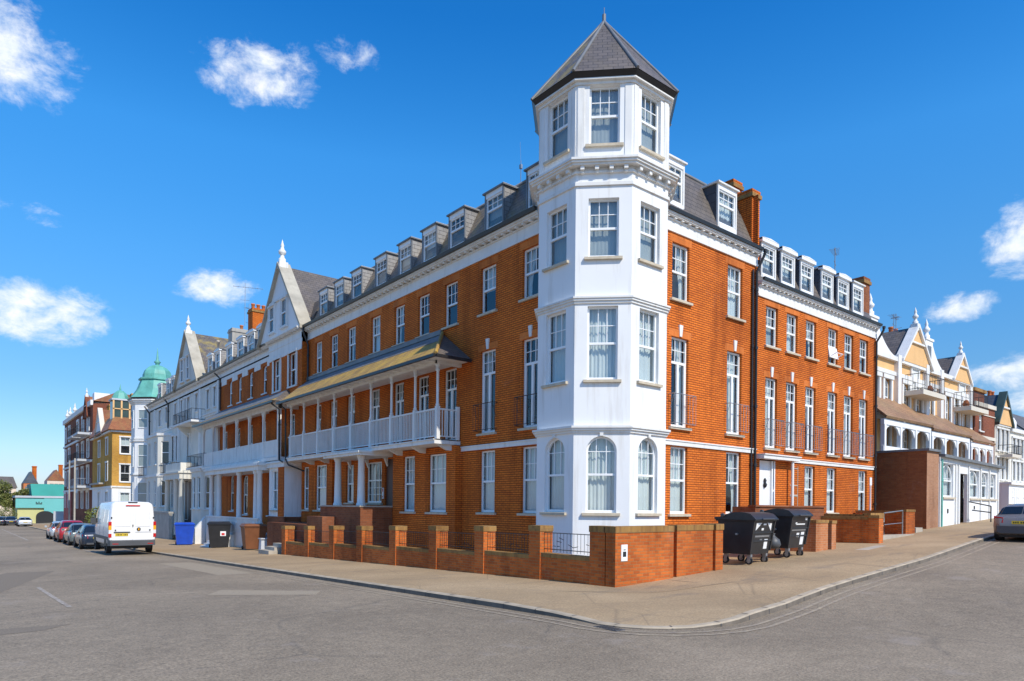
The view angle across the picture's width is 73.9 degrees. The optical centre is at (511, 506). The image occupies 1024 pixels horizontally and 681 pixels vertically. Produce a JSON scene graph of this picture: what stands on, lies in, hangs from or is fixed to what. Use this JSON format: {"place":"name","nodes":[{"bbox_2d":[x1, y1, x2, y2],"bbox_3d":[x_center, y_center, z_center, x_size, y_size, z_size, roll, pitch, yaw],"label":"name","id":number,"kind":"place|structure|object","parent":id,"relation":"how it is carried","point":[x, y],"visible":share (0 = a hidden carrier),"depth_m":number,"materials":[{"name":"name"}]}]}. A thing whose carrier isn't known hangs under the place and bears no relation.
{"place":"outdoors","nodes":[
{"label":"outdoors","id":0,"kind":"place"},
{"bbox_2d":[0,523,1023,680],"bbox_3d":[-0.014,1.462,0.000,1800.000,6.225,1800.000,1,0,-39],"label":"road","id":1,"kind":"structure","parent":0,"point":[130,615],"depth_m":10.05,"materials":[{"name":"asphalt"}]},
{"bbox_2d":[0,476,16,516],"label":"distant house","id":2,"kind":"structure","parent":1,"relation":"on","point":[10,480],"depth_m":191.28,"materials":[{"name":"grey stone"}]},
{"bbox_2d":[0,483,28,515],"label":"leafy tree","id":3,"kind":"object","parent":1,"relation":"on","point":[7,501],"visible":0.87,"depth_m":139.84,"materials":[{"name":"green plant"}]},
{"bbox_2d":[16,517,32,526],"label":"parked car","id":4,"kind":"object","parent":1,"relation":"on","point":[24,521],"visible":0.98,"depth_m":104.64,"materials":[{"name":"silver metal"}]},
{"bbox_2d":[0,571,53,592],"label":"tarmac patch","id":5,"kind":"object","parent":1,"relation":"on","point":[9,580],"visible":1,"depth_m":20.20,"materials":[{"name":"asphalt"}]},
{"bbox_2d":[21,466,37,489],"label":"distant house","id":6,"kind":"structure","parent":1,"relation":"on","point":[30,477],"depth_m":186.92,"materials":[{"name":"ceramic"}]},
{"bbox_2d":[0,624,67,634],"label":"tarmac patch","id":7,"kind":"object","parent":1,"relation":"on","point":[19,630],"visible":1,"depth_m":10.52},
{"bbox_2d":[12,484,63,522],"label":"turquoise hall","id":8,"kind":"structure","parent":1,"relation":"on","point":[40,503],"depth_m":136.24,"materials":[{"name":"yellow paint"}]},
{"bbox_2d":[36,511,52,522],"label":"arched doorway","id":9,"kind":"structure","parent":8,"relation":"in","point":[43,516],"depth_m":135.89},
{"bbox_2d":[44,521,59,538],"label":"parked car","id":10,"kind":"object","parent":1,"relation":"on","point":[49,532],"visible":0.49,"depth_m":55.55,"materials":[{"name":"silver metal"}]},
{"bbox_2d":[44,465,63,483],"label":"distant house","id":11,"kind":"structure","parent":1,"relation":"on","point":[55,477],"depth_m":200.48,"materials":[{"name":"orange tile"}]},
{"bbox_2d":[52,520,82,541],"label":"parked car","id":12,"kind":"object","parent":1,"relation":"on","point":[58,533],"visible":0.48,"depth_m":50.23,"materials":[{"name":"red paint"}]},
{"bbox_2d":[62,523,90,544],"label":"parked car","id":13,"kind":"object","parent":1,"relation":"on","point":[68,535],"visible":0.41,"depth_m":45.94,"materials":[{"name":"grey paint"}]},
{"bbox_2d":[72,524,94,548],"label":"parked car","id":14,"kind":"object","parent":1,"relation":"on","point":[83,537],"visible":0.45,"depth_m":40.97,"materials":[{"name":"blue paint"}]},
{"bbox_2d":[91,501,155,552],"bbox_3d":[-20.768,1.029,36.327,2.520,2.646,5.738,1,0,-39],"label":"white van","id":15,"kind":"object","parent":1,"relation":"on","point":[125,524],"visible":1,"depth_m":34.31,"materials":[{"name":"white paint"}]},
{"bbox_2d":[158,562,250,574],"bbox_3d":[-11.140,2.187,24.386,1.200,0.198,7.900,1,0,-39],"label":"tarmac patch","id":16,"kind":"object","parent":1,"relation":"on","point":[205,568],"visible":1,"depth_m":23.99,"materials":[{"name":"asphalt"}]},
{"bbox_2d":[208,590,319,594],"bbox_3d":[-5.709,1.989,15.851,2.669,0.065,1.151,1,0,1],"label":"tarmac patch","id":17,"kind":"object","parent":1,"relation":"on","point":[247,592],"visible":1,"depth_m":15.75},
{"bbox_2d":[26,526,994,629],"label":"kerb","id":18,"kind":"structure","parent":1,"relation":"on","point":[776,607],"depth_m":14.24,"materials":[{"name":"concrete"}]},
{"bbox_2d":[176,542,990,632],"bbox_3d":[-1.274,1.758,19.378,16.638,1.446,33.128,1,0,-77],"label":"yellow line","id":19,"kind":"object","parent":1,"relation":"on","point":[808,606],"visible":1,"depth_m":13.29,"materials":[{"name":"paint"}]},
{"bbox_2d":[170,542,998,635],"bbox_3d":[-1.279,1.758,19.187,16.720,1.447,33.448,1,0,-77],"label":"yellow line","id":20,"kind":"object","parent":1,"relation":"on","point":[825,605],"visible":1,"depth_m":12.83,"materials":[{"name":"paint"}]},
{"bbox_2d":[993,504,1023,539],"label":"parked car","id":21,"kind":"object","parent":1,"relation":"on","point":[1008,520],"visible":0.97,"depth_m":23.54,"materials":[{"name":"silver metal"}]},
{"bbox_2d":[0,0,1023,495],"label":"sky","id":22,"kind":"structure","parent":0,"point":[158,158],"materials":[{"name":"blue"}]},
{"bbox_2d":[31,510,1000,625],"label":"pavement","id":23,"kind":"structure","parent":0,"point":[774,578],"depth_m":16.57,"materials":[{"name":"concrete"}]},
{"bbox_2d":[83,506,98,522],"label":"shrub","id":24,"kind":"object","parent":23,"relation":"on","point":[91,515],"visible":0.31,"depth_m":77.77,"materials":[{"name":"green plant"}]},
{"bbox_2d":[63,389,129,522],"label":"apartment block","id":25,"kind":"structure","parent":23,"relation":"on","point":[79,423],"depth_m":99.61,"materials":[{"name":"red brick"}]},
{"bbox_2d":[89,384,132,516],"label":"yellow brick house","id":26,"kind":"structure","parent":23,"relation":"on","point":[110,437],"depth_m":82.86,"materials":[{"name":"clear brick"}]},
{"bbox_2d":[154,511,172,538],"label":"area wall","id":27,"kind":"structure","parent":23,"relation":"on","point":[163,520],"depth_m":54.42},
{"bbox_2d":[174,522,194,544],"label":"recycling bin","id":28,"kind":"object","parent":23,"relation":"on","point":[184,532],"visible":1,"depth_m":44.29,"materials":[{"name":"blue plastic"}]},
{"bbox_2d":[127,315,247,540],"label":"white terrace","id":29,"kind":"structure","parent":23,"relation":"on","point":[168,411],"depth_m":55.61,"materials":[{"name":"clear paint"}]},
{"bbox_2d":[184,482,191,521],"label":"porch door","id":30,"kind":"structure","parent":29,"relation":"in","point":[188,485],"depth_m":54.82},
{"bbox_2d":[207,521,231,546],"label":"black bin","id":31,"kind":"object","parent":23,"relation":"on","point":[219,533],"visible":0.95,"depth_m":40.23,"materials":[{"name":"plastic"}]},
{"bbox_2d":[240,523,266,548],"bbox_3d":[-14.099,1.629,37.110,1.242,1.410,1.130,1,0,-34],"label":"brown bin","id":32,"kind":"object","parent":23,"relation":"on","point":[251,534],"visible":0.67,"depth_m":36.72,"materials":[{"name":"plastic"}]},
{"bbox_2d":[192,239,336,547],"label":"gabled house","id":33,"kind":"structure","parent":23,"relation":"on","point":[259,479],"depth_m":39.87,"materials":[{"name":"paint"}]},
{"bbox_2d":[269,471,277,511],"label":"window","id":34,"kind":"structure","parent":33,"relation":"in","point":[274,509],"depth_m":37.54,"materials":[{"name":"white glass"}]},
{"bbox_2d":[258,543,281,554],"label":"entrance steps","id":35,"kind":"structure","parent":23,"relation":"on","point":[275,548],"depth_m":32.30,"materials":[{"name":"concrete"}]},
{"bbox_2d":[281,525,589,583],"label":"garden wall","id":36,"kind":"structure","parent":23,"relation":"on","point":[541,561],"depth_m":20.79,"materials":[{"name":"brick"}]},
{"bbox_2d":[267,7,766,555],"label":"corner building","id":37,"kind":"structure","parent":23,"relation":"on","point":[563,337],"depth_m":22.51,"materials":[{"name":"red brick"}]},
{"bbox_2d":[300,467,308,510],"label":"window","id":38,"kind":"structure","parent":37,"relation":"in","point":[305,509],"depth_m":35.90,"materials":[{"name":"white glass"}]},
{"bbox_2d":[313,341,321,375],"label":"window","id":39,"kind":"structure","parent":37,"relation":"in","point":[319,354],"depth_m":35.48,"materials":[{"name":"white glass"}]},
{"bbox_2d":[312,465,326,511],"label":"window","id":40,"kind":"structure","parent":37,"relation":"in","point":[321,478],"depth_m":34.52,"materials":[{"name":"white glass"}]},
{"bbox_2d":[328,334,337,369],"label":"window","id":41,"kind":"structure","parent":37,"relation":"in","point":[335,336],"depth_m":34.00,"materials":[{"name":"white glass"}]},
{"bbox_2d":[343,465,353,503],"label":"window","id":42,"kind":"structure","parent":37,"relation":"in","point":[352,466],"depth_m":32.55,"materials":[{"name":"white glass"}]},
{"bbox_2d":[345,326,355,363],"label":"window","id":43,"kind":"structure","parent":37,"relation":"in","point":[353,329],"depth_m":32.55,"materials":[{"name":"white glass"}]},
{"bbox_2d":[369,316,379,355],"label":"window","id":44,"kind":"structure","parent":37,"relation":"in","point":[376,330],"depth_m":30.66,"materials":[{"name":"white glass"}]},
{"bbox_2d":[366,462,382,504],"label":"window","id":45,"kind":"structure","parent":37,"relation":"in","point":[374,466],"depth_m":30.67,"materials":[{"name":"white glass"}]},
{"bbox_2d":[372,389,379,445],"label":"window","id":46,"kind":"structure","parent":37,"relation":"in","point":[377,392],"depth_m":30.62,"materials":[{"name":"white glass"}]},
{"bbox_2d":[386,459,392,505],"bbox_3d":[-5.212,-1.026,29.332,0.050,2.050,0.730,1,0,-39],"label":"door","id":47,"kind":"structure","parent":37,"relation":"in","point":[389,476],"depth_m":29.38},
{"bbox_2d":[391,305,404,347],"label":"window","id":48,"kind":"structure","parent":37,"relation":"in","point":[401,308],"depth_m":29.02,"materials":[{"name":"white glass"}]},
{"bbox_2d":[395,382,403,442],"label":"window","id":49,"kind":"structure","parent":37,"relation":"in","point":[400,385],"depth_m":28.99,"materials":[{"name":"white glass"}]},
{"bbox_2d":[399,456,415,513],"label":"window","id":50,"kind":"structure","parent":37,"relation":"in","point":[411,460],"depth_m":27.73,"materials":[{"name":"white glass"}]},
{"bbox_2d":[415,293,429,338],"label":"window","id":51,"kind":"structure","parent":37,"relation":"in","point":[427,295],"depth_m":27.40,"materials":[{"name":"white glass"}]},
{"bbox_2d":[419,376,428,439],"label":"window","id":52,"kind":"structure","parent":37,"relation":"in","point":[420,396],"depth_m":27.33,"materials":[{"name":"white glass"}]},
{"bbox_2d":[425,453,446,514],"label":"window","id":53,"kind":"structure","parent":37,"relation":"in","point":[437,472],"depth_m":26.08,"materials":[{"name":"white glass"}]},
{"bbox_2d":[441,281,458,330],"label":"window","id":54,"kind":"structure","parent":37,"relation":"in","point":[448,326],"depth_m":25.81,"materials":[{"name":"white glass"}]},
{"bbox_2d":[445,368,456,439],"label":"window","id":55,"kind":"structure","parent":37,"relation":"in","point":[447,390],"depth_m":25.74,"materials":[{"name":"white glass"}]},
{"bbox_2d":[476,450,495,514],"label":"window","id":56,"kind":"structure","parent":37,"relation":"in","point":[488,480],"depth_m":24.09,"materials":[{"name":"white glass"}]},
{"bbox_2d":[476,349,496,435],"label":"window","id":57,"kind":"structure","parent":37,"relation":"in","point":[486,384],"depth_m":24.14,"materials":[{"name":"white glass"}]},
{"bbox_2d":[477,264,497,317],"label":"window","id":58,"kind":"structure","parent":37,"relation":"in","point":[490,280],"depth_m":24.08,"materials":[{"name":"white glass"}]},
{"bbox_2d":[517,446,536,515],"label":"window","id":59,"kind":"structure","parent":37,"relation":"in","point":[529,461],"depth_m":22.34,"materials":[{"name":"white glass"}]},
{"bbox_2d":[517,337,537,430],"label":"window","id":60,"kind":"structure","parent":37,"relation":"in","point":[530,427],"depth_m":22.12,"materials":[{"name":"white glass"}]},
{"bbox_2d":[518,245,538,302],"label":"window","id":61,"kind":"structure","parent":37,"relation":"in","point":[532,253],"depth_m":22.38,"materials":[{"name":"clear glass"}]},
{"bbox_2d":[539,438,566,514],"bbox_3d":[1.326,-0.898,20.062,0.400,2.278,1.077,1,0,-39],"label":"window","id":62,"kind":"structure","parent":37,"relation":"in","point":[556,447],"depth_m":20.30,"materials":[{"name":"clear glass"}]},
{"bbox_2d":[541,311,567,388],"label":"window","id":63,"kind":"structure","parent":37,"relation":"in","point":[558,333],"depth_m":20.29,"materials":[{"name":"clear glass"}]},
{"bbox_2d":[542,206,568,272],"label":"window","id":64,"kind":"structure","parent":37,"relation":"in","point":[557,256],"depth_m":20.26,"materials":[{"name":"clear glass"}]},
{"bbox_2d":[543,96,569,165],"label":"window","id":65,"kind":"structure","parent":37,"relation":"in","point":[560,114],"depth_m":20.24,"materials":[{"name":"clear glass"}]},
{"bbox_2d":[582,436,619,515],"bbox_3d":[2.539,-0.886,19.403,1.077,2.278,0.400,1,0,6],"label":"window","id":66,"kind":"structure","parent":37,"relation":"in","point":[601,452],"depth_m":19.55,"materials":[{"name":"clear glass"}]},
{"bbox_2d":[583,307,621,382],"bbox_3d":[2.576,-4.619,19.403,1.077,2.196,0.401,1,0,6],"label":"window","id":67,"kind":"structure","parent":37,"relation":"in","point":[602,323],"depth_m":19.55,"materials":[{"name":"clear glass"}]},
{"bbox_2d":[584,199,622,259],"bbox_3d":[2.607,-7.888,19.392,1.077,1.778,0.379,1,0,6],"label":"window","id":68,"kind":"structure","parent":37,"relation":"in","point":[603,221],"depth_m":19.55,"materials":[{"name":"clear glass"}]},
{"bbox_2d":[585,86,623,147],"bbox_3d":[2.638,-11.086,19.392,1.077,1.788,0.378,1,0,6],"label":"window","id":69,"kind":"structure","parent":37,"relation":"in","point":[604,119],"depth_m":19.55,"materials":[{"name":"clear glass"}]},
{"bbox_2d":[629,438,661,515],"bbox_3d":[3.864,-0.873,19.795,1.077,2.278,0.400,1,0,-39],"label":"window","id":70,"kind":"structure","parent":37,"relation":"in","point":[646,454],"depth_m":20.01,"materials":[{"name":"clear glass"}]},
{"bbox_2d":[630,310,662,387],"bbox_3d":[3.900,-4.606,19.795,1.077,2.196,0.401,1,0,-39],"label":"window","id":71,"kind":"structure","parent":37,"relation":"in","point":[647,333],"depth_m":20.01,"materials":[{"name":"clear glass"}]},
{"bbox_2d":[638,203,663,269],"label":"window","id":72,"kind":"structure","parent":37,"relation":"in","point":[646,231],"depth_m":20.01,"materials":[{"name":"clear glass"}]},
{"bbox_2d":[639,92,664,160],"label":"window","id":73,"kind":"structure","parent":37,"relation":"in","point":[649,129],"depth_m":20.01,"materials":[{"name":"clear glass"}]},
{"bbox_2d":[668,446,690,516],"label":"window","id":74,"kind":"structure","parent":37,"relation":"in","point":[677,460],"depth_m":21.81,"materials":[{"name":"clear glass"}]},
{"bbox_2d":[669,337,691,430],"bbox_3d":[5.246,-3.901,21.621,1.080,2.935,0.379,1,0,-39],"label":"window","id":75,"kind":"structure","parent":37,"relation":"in","point":[680,387],"depth_m":21.83,"materials":[{"name":"clear glass"}]},
{"bbox_2d":[670,243,692,305],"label":"window","id":76,"kind":"structure","parent":37,"relation":"in","point":[680,258],"depth_m":21.87,"materials":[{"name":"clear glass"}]},
{"bbox_2d":[726,452,738,513],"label":"window","id":77,"kind":"structure","parent":37,"relation":"in","point":[732,457],"depth_m":23.78,"materials":[{"name":"clear glass"}]},
{"bbox_2d":[724,351,744,437],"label":"window","id":78,"kind":"structure","parent":37,"relation":"in","point":[730,421],"depth_m":23.68,"materials":[{"name":"clear glass"}]},
{"bbox_2d":[726,265,745,322],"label":"window","id":79,"kind":"structure","parent":37,"relation":"in","point":[733,314],"depth_m":23.75,"materials":[{"name":"clear glass"}]},
{"bbox_2d":[589,523,723,586],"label":"boundary wall","id":80,"kind":"structure","parent":23,"relation":"on","point":[620,556],"depth_m":16.35,"materials":[{"name":"brick"}]},
{"bbox_2d":[714,512,778,564],"bbox_3d":[6.740,0.878,19.487,1.611,1.465,1.285,1,0,-45],"label":"wheeled refuse bin","id":81,"kind":"object","parent":23,"relation":"on","point":[748,534],"visible":0.98,"depth_m":19.10,"materials":[{"name":"black plastic"}]},
{"bbox_2d":[760,509,813,557],"bbox_3d":[8.342,0.789,20.847,1.611,1.465,1.285,1,0,-45],"label":"wheeled refuse bin","id":82,"kind":"object","parent":23,"relation":"on","point":[791,530],"visible":0.8,"depth_m":20.34,"materials":[{"name":"black plastic"}]},
{"bbox_2d":[771,519,836,551],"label":"forecourt wall","id":83,"kind":"structure","parent":23,"relation":"on","point":[821,536],"depth_m":22.13,"materials":[{"name":"orange brick"}]},
{"bbox_2d":[732,236,885,519],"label":"brick terrace","id":84,"kind":"structure","parent":23,"relation":"on","point":[817,364],"depth_m":27.04,"materials":[{"name":"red brick"}]},
{"bbox_2d":[759,460,769,504],"bbox_3d":[9.151,-0.670,24.800,0.820,2.020,0.050,1,0,-39],"label":"front door","id":85,"kind":"structure","parent":84,"relation":"in","point":[764,493],"depth_m":24.81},
{"bbox_2d":[763,377,779,450],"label":"window","id":86,"kind":"structure","parent":84,"relation":"in","point":[768,382],"depth_m":25.16,"materials":[{"name":"clear glass"}]},
{"bbox_2d":[764,306,780,350],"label":"window","id":87,"kind":"structure","parent":84,"relation":"in","point":[769,328],"depth_m":25.22,"materials":[{"name":"clear glass"}]},
{"bbox_2d":[784,382,799,452],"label":"window","id":88,"kind":"structure","parent":84,"relation":"in","point":[788,385],"depth_m":26.10,"materials":[{"name":"clear glass"}]},
{"bbox_2d":[785,314,800,356],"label":"window","id":89,"kind":"structure","parent":84,"relation":"in","point":[789,317],"depth_m":26.11,"materials":[{"name":"clear glass"}]},
{"bbox_2d":[804,466,812,505],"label":"window","id":90,"kind":"structure","parent":84,"relation":"in","point":[806,480],"depth_m":27.05,"materials":[{"name":"clear glass"}]},
{"bbox_2d":[803,387,818,454],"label":"window","id":91,"kind":"structure","parent":84,"relation":"in","point":[809,434],"depth_m":26.96,"materials":[{"name":"clear glass"}]},
{"bbox_2d":[804,321,818,361],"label":"window","id":92,"kind":"structure","parent":84,"relation":"in","point":[808,324],"depth_m":27.03,"materials":[{"name":"white glass"}]},
{"bbox_2d":[825,468,838,513],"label":"window","id":93,"kind":"structure","parent":84,"relation":"in","point":[829,479],"depth_m":28.17,"materials":[{"name":"clear glass"}]},
{"bbox_2d":[826,392,839,457],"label":"window","id":94,"kind":"structure","parent":84,"relation":"in","point":[829,454],"depth_m":28.07,"materials":[{"name":"clear glass"}]},
{"bbox_2d":[827,328,840,367],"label":"window","id":95,"kind":"structure","parent":84,"relation":"in","point":[830,331],"depth_m":28.15,"materials":[{"name":"white glass"}]},
{"bbox_2d":[842,396,855,458],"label":"window","id":96,"kind":"structure","parent":84,"relation":"in","point":[845,455],"depth_m":28.86,"materials":[{"name":"white glass"}]},
{"bbox_2d":[843,334,855,372],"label":"window","id":97,"kind":"structure","parent":84,"relation":"in","point":[846,344],"depth_m":29.02,"materials":[{"name":"white glass"}]},
{"bbox_2d":[858,471,864,509],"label":"window","id":98,"kind":"structure","parent":84,"relation":"in","point":[860,472],"depth_m":29.93,"materials":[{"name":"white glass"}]},
{"bbox_2d":[857,399,869,460],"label":"window","id":99,"kind":"structure","parent":84,"relation":"in","point":[860,401],"depth_m":29.71,"materials":[{"name":"white glass"}]},
{"bbox_2d":[858,340,870,376],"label":"window","id":100,"kind":"structure","parent":84,"relation":"in","point":[861,341],"depth_m":29.92,"materials":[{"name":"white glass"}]},
{"bbox_2d":[820,515,883,542],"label":"forecourt wall","id":101,"kind":"structure","parent":23,"relation":"on","point":[857,529],"depth_m":24.44,"materials":[{"name":"brick"}]},
{"bbox_2d":[824,513,883,516],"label":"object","id":102,"kind":"structure","parent":101,"relation":"on","point":[863,515],"depth_m":25.69,"materials":[{"name":"brick"}]},
{"bbox_2d":[855,509,915,533],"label":"forecourt wall","id":103,"kind":"structure","parent":23,"relation":"on","point":[908,521],"depth_m":27.76,"materials":[{"name":"brick"}]},
{"bbox_2d":[883,527,922,539],"bbox_3d":[15.230,1.174,26.732,5.150,0.650,0.632,1,0,-45],"label":"concrete step","id":104,"kind":"object","parent":23,"relation":"on","point":[917,530],"visible":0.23,"depth_m":26.37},
{"bbox_2d":[869,293,995,476],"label":"gabled terrace","id":105,"kind":"structure","parent":23,"relation":"on","point":[926,397],"depth_m":36.75,"materials":[{"name":"white paint"}]},
{"bbox_2d":[876,448,1004,528],"bbox_3d":[20.658,-0.248,34.644,9.800,4.600,6.130,1,0,-39],"label":"shop extension","id":106,"kind":"object","parent":23,"relation":"on","point":[926,488],"visible":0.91,"depth_m":31.23,"materials":[{"name":"paint"}]},
{"bbox_2d":[943,465,955,498],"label":"window","id":107,"kind":"structure","parent":106,"relation":"in","point":[946,468],"depth_m":31.90,"materials":[{"name":"white glass"}]},
{"bbox_2d":[963,471,981,499],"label":"window","id":108,"kind":"structure","parent":106,"relation":"in","point":[972,474],"depth_m":34.04,"materials":[{"name":"white glass"}]},
{"bbox_2d":[972,387,996,463],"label":"red brick house","id":109,"kind":"structure","parent":23,"relation":"on","point":[984,425],"depth_m":43.06,"materials":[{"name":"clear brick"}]},
{"bbox_2d":[984,391,1023,509],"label":"green verge house","id":110,"kind":"structure","parent":23,"relation":"on","point":[1011,492],"depth_m":44.92,"materials":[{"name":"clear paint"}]},
{"bbox_2d":[987,390,1023,429],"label":"brown brick house","id":111,"kind":"structure","parent":23,"relation":"on","point":[1019,421],"depth_m":51.72,"materials":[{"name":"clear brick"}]},
{"bbox_2d":[1009,418,1023,482],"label":"cream house","id":112,"kind":"structure","parent":23,"relation":"on","point":[1016,470],"depth_m":47.01,"materials":[{"name":"paint"}]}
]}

